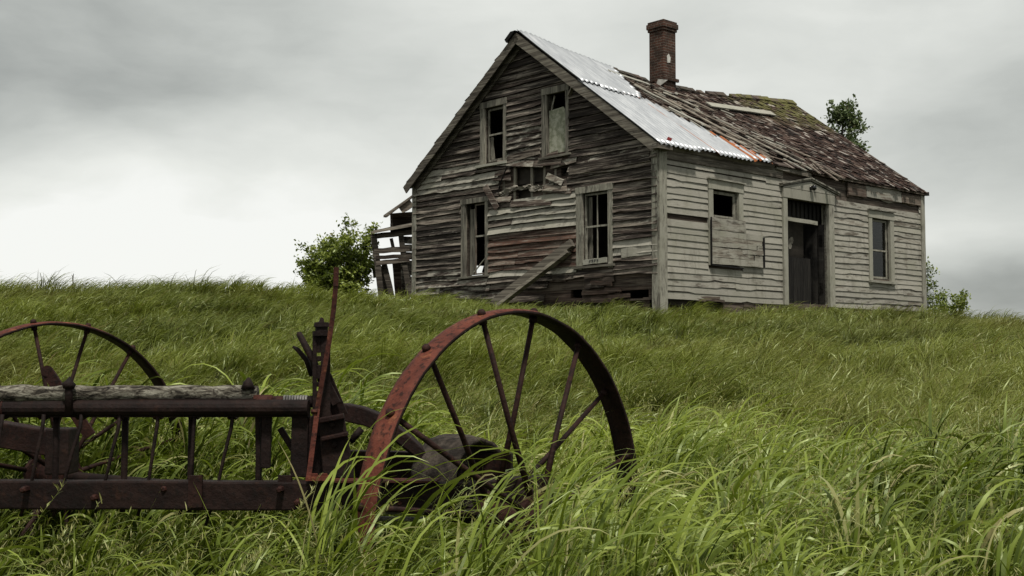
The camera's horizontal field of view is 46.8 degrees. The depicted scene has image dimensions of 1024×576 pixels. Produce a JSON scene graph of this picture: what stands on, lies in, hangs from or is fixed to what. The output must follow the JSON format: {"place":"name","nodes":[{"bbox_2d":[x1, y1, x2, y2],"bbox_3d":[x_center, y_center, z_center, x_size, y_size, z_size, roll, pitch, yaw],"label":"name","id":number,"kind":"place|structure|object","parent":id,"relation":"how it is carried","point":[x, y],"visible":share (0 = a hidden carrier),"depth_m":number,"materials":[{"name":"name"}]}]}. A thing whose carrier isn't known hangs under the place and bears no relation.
{"place":"outdoors","nodes":[
{"label":"outdoors","id":0,"kind":"place"},
{"bbox_2d":[0,266,1022,324],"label":"hilltop grass","id":1,"kind":"structure","parent":0,"point":[239,287],"depth_m":23.43,"materials":[{"name":"green plant"}]},
{"bbox_2d":[370,195,411,297],"bbox_3d":[-3.226,-1.273,32.999,1.513,3.318,2.630,0,-3,0],"label":"ruined lean to","id":2,"kind":"object","parent":1,"relation":"on","point":[400,227],"visible":0.76,"depth_m":31.94,"materials":[{"name":"grey wood"}]},
{"bbox_2d":[0,304,1023,575],"bbox_3d":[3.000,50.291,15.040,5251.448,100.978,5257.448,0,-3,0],"label":"ground","id":3,"kind":"structure","parent":0,"point":[347,372],"depth_m":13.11,"materials":[{"name":"green plant"}]},
{"bbox_2d":[0,267,638,575],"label":"hay rake","id":4,"kind":"object","parent":3,"relation":"on","point":[317,441],"visible":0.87,"depth_m":3.88,"materials":[{"name":"metal"}]},
{"bbox_2d":[293,214,382,296],"bbox_3d":[-4.830,-0.606,33.076,2.598,2.927,2.077,0,-3,0],"label":"bush","id":5,"kind":"object","parent":3,"relation":"on","point":[355,265],"visible":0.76,"depth_m":32.62,"materials":[{"name":"green plant"}]},
{"bbox_2d":[403,19,928,316],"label":"abandoned house","id":6,"kind":"structure","parent":3,"relation":"on","point":[660,188],"depth_m":27.23,"materials":[{"name":"wood"}]},
{"bbox_2d":[458,196,489,279],"bbox_3d":[-0.856,-1.192,28.358,0.234,1.934,1.101,3,-5,-42],"label":"window","id":7,"kind":"structure","parent":6,"relation":"in","point":[473,212],"depth_m":28.53,"materials":[{"name":"grey wood"}]},
{"bbox_2d":[475,97,507,168],"bbox_3d":[-0.421,-3.652,28.007,0.265,1.579,1.100,3,-5,-42],"label":"window","id":8,"kind":"structure","parent":6,"relation":"in","point":[484,150],"depth_m":28.17,"materials":[{"name":"grey wood"}]},
{"bbox_2d":[491,239,575,306],"bbox_3d":[0.447,-0.297,26.349,2.214,1.462,0.176,-2,-4,35],"label":"leaning timber","id":9,"kind":"object","parent":6,"relation":"attached to","point":[545,265],"visible":0.93,"depth_m":26.25,"materials":[{"name":"grey wood"}]},
{"bbox_2d":[538,83,572,159],"bbox_3d":[1.071,-3.734,26.384,0.262,1.669,1.193,3,-5,-42],"label":"window","id":10,"kind":"structure","parent":6,"relation":"in","point":[555,137],"depth_m":26.50,"materials":[{"name":"grey wood"}]},
{"bbox_2d":[572,182,615,269],"bbox_3d":[1.810,-1.312,25.447,0.244,1.801,1.200,3,-5,-42],"label":"window","id":11,"kind":"structure","parent":6,"relation":"in","point":[581,222],"depth_m":25.65,"materials":[{"name":"grey wood"}]},
{"bbox_2d":[706,177,764,268],"bbox_3d":[4.841,-1.367,25.833,1.960,1.908,0.254,3,-5,-42],"label":"window","id":12,"kind":"structure","parent":6,"relation":"in","point":[738,239],"depth_m":25.64,"materials":[{"name":"grey wood"}]},
{"bbox_2d":[705,102,775,115],"bbox_3d":[6.065,-4.717,31.202,2.911,0.342,0.215,3,-5,-44],"label":"loose plank","id":13,"kind":"object","parent":6,"relation":"on","point":[738,108],"visible":1,"depth_m":31.10,"materials":[{"name":"beige wood"}]},
{"bbox_2d":[779,177,839,306],"bbox_3d":[6.841,-1.076,27.870,2.387,3.018,0.804,3,-5,-42],"label":"doorway","id":14,"kind":"structure","parent":6,"relation":"in","point":[804,279],"depth_m":28.05,"materials":[{"name":"grey wood"}]},
{"bbox_2d":[866,208,896,285],"bbox_3d":[9.300,-1.026,29.909,1.260,1.902,0.254,3,-5,-42],"label":"window","id":15,"kind":"structure","parent":6,"relation":"in","point":[872,213],"depth_m":30.11,"materials":[{"name":"grey wood"}]},
{"bbox_2d":[820,93,871,151],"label":"tree","id":16,"kind":"object","parent":3,"relation":"on","point":[843,115],"visible":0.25,"depth_m":44.20,"materials":[{"name":"green plant"}]},
{"bbox_2d":[926,256,946,311],"bbox_3d":[11.458,0.243,32.616,0.708,2.293,0.948,2,-4,-28],"label":"sapling","id":17,"kind":"object","parent":3,"relation":"on","point":[930,297],"visible":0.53,"depth_m":32.59,"materials":[{"name":"green plant"}]},
{"bbox_2d":[932,287,971,315],"bbox_3d":[12.414,0.761,33.566,1.257,1.565,1.357,0,-3,0],"label":"bush","id":18,"kind":"object","parent":3,"relation":"on","point":[960,304],"visible":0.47,"depth_m":33.43,"materials":[{"name":"green plant"}]},
{"bbox_2d":[0,326,1023,467],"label":"slope grass","id":19,"kind":"structure","parent":0,"point":[988,379],"depth_m":10.86,"materials":[{"name":"green plant"}]},
{"bbox_2d":[0,281,1023,377],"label":"hillside grass","id":20,"kind":"structure","parent":0,"point":[146,323],"depth_m":16.47,"materials":[{"name":"green plant"}]},
{"bbox_2d":[0,0,1023,319],"label":"sky","id":21,"kind":"structure","parent":0,"point":[142,139],"materials":[{"name":"grey"}]}
]}

